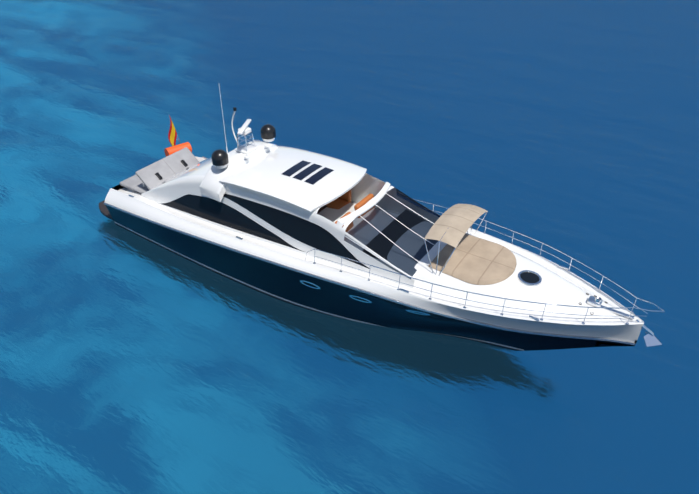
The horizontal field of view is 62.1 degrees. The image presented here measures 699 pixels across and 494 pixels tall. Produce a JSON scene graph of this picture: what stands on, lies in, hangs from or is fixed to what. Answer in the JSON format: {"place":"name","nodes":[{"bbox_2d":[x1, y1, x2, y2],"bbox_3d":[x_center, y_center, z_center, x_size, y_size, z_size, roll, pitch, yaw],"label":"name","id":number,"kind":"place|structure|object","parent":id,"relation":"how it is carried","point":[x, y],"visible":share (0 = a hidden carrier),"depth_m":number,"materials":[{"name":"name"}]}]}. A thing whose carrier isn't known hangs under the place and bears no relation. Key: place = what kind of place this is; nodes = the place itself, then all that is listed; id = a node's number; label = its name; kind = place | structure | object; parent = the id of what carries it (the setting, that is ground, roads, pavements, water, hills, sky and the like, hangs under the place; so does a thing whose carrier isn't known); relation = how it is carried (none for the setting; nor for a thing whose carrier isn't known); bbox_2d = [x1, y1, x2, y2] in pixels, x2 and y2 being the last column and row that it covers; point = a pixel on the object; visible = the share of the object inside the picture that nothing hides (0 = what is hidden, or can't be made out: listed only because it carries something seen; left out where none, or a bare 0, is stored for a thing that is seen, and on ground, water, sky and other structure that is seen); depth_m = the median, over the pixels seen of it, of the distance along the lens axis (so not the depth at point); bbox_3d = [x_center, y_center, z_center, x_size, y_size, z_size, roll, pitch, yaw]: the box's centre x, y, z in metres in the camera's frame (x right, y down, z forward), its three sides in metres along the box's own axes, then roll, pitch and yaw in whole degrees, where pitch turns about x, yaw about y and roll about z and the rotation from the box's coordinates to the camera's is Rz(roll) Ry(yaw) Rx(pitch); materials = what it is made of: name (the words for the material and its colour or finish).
{"place":"outdoors","nodes":[
{"label":"outdoors","id":0,"kind":"place"},
{"bbox_2d":[0,0,698,493],"bbox_3d":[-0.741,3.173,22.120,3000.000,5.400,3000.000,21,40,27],"label":"sea water","id":1,"kind":"structure","parent":0,"point":[130,362],"depth_m":22.08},
{"bbox_2d":[104,202,635,350],"bbox_3d":[-0.406,0.632,20.074,18.800,3.063,4.893,21,40,27],"label":"hull","id":2,"kind":"object","parent":1,"relation":"on","point":[278,281],"visible":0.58,"depth_m":17.99,"materials":[{"name":"blue"}]},
{"bbox_2d":[99,200,113,220],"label":"swim platform","id":3,"kind":"structure","parent":2,"relation":"attached to","point":[104,211],"depth_m":23.46,"materials":[{"name":"grey"}]},
{"bbox_2d":[300,280,429,314],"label":"portholes","id":4,"kind":"object","parent":2,"relation":"on","point":[309,284],"visible":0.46,"depth_m":17.18,"materials":[{"name":"blue glass"}]},
{"bbox_2d":[105,156,643,342],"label":"deck","id":5,"kind":"structure","parent":2,"relation":"on","point":[558,285],"depth_m":15.99,"materials":[{"name":"white plastic"}]},
{"bbox_2d":[120,142,198,193],"bbox_3d":[-7.262,-3.232,23.070,2.012,0.899,3.222,21,40,27],"label":"stern sunbed","id":6,"kind":"object","parent":5,"relation":"on","point":[178,158],"visible":0.81,"depth_m":22.56,"materials":[{"name":"grey fabric"}]},
{"bbox_2d":[168,113,180,145],"bbox_3d":[-7.337,-4.551,24.326,0.757,1.890,0.498,21,40,27],"label":"flag and staff","id":7,"kind":"object","parent":5,"relation":"on","point":[172,135],"visible":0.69,"depth_m":24.35,"materials":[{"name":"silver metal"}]},
{"bbox_2d":[141,150,439,288],"bbox_3d":[-2.206,-1.749,19.842,11.700,2.326,3.531,21,40,27],"label":"superstructure","id":8,"kind":"object","parent":5,"relation":"on","point":[186,181],"visible":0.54,"depth_m":17.70,"materials":[{"name":"white plastic"}]},
{"bbox_2d":[199,140,278,201],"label":"radar arch","id":9,"kind":"structure","parent":8,"relation":"attached to","point":[212,186],"depth_m":19.16,"materials":[{"name":"white plastic"}]},
{"bbox_2d":[211,86,275,168],"bbox_3d":[-3.470,-4.267,19.086,1.138,2.550,2.980,21,40,27],"label":"mast and domes","id":10,"kind":"object","parent":9,"relation":"on","point":[219,158],"visible":1,"depth_m":19.44,"materials":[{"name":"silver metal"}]},
{"bbox_2d":[163,194,369,268],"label":"side windows","id":11,"kind":"structure","parent":8,"relation":"attached to","point":[306,232],"depth_m":18.55,"materials":[{"name":"black glass"}]},
{"bbox_2d":[219,146,366,211],"bbox_3d":[-1.675,-2.403,18.960,4.070,0.386,3.210,21,40,27],"label":"hardtop","id":12,"kind":"object","parent":8,"relation":"on","point":[309,181],"visible":0.96,"depth_m":18.52,"materials":[{"name":"white plastic"}]},
{"bbox_2d":[317,190,373,227],"bbox_3d":[-0.794,-0.997,19.243,7.873,1.273,3.200,21,40,27],"label":"cabin interior","id":13,"kind":"object","parent":5,"relation":"on","point":[341,201],"visible":0.12,"depth_m":19.72,"materials":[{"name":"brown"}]},
{"bbox_2d":[336,182,440,277],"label":"screen frames","id":14,"kind":"structure","parent":5,"relation":"on","point":[377,198],"depth_m":17.16,"materials":[{"name":"white metal"}]},
{"bbox_2d":[129,157,661,347],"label":"deck fittings","id":15,"kind":"object","parent":5,"relation":"on","point":[529,278],"visible":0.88,"depth_m":15.13,"materials":[{"name":"silver metal"}]},
{"bbox_2d":[424,204,487,275],"bbox_3d":[3.047,-0.345,16.636,0.950,1.274,2.426,21,40,27],"label":"bimini","id":16,"kind":"object","parent":5,"relation":"on","point":[452,225],"visible":1,"depth_m":16.04,"materials":[{"name":"beige fabric"}]},
{"bbox_2d":[428,234,516,284],"bbox_3d":[3.675,0.336,16.613,2.149,0.168,2.158,21,40,27],"label":"sunpad","id":17,"kind":"object","parent":5,"relation":"on","point":[475,260],"visible":0.9,"depth_m":16.38,"materials":[{"name":"beige fabric"}]},
{"bbox_2d":[305,198,664,324],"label":"guard rails","id":18,"kind":"object","parent":5,"relation":"on","point":[627,323],"visible":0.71,"depth_m":15.57,"materials":[{"name":"silver metal"}]}
]}

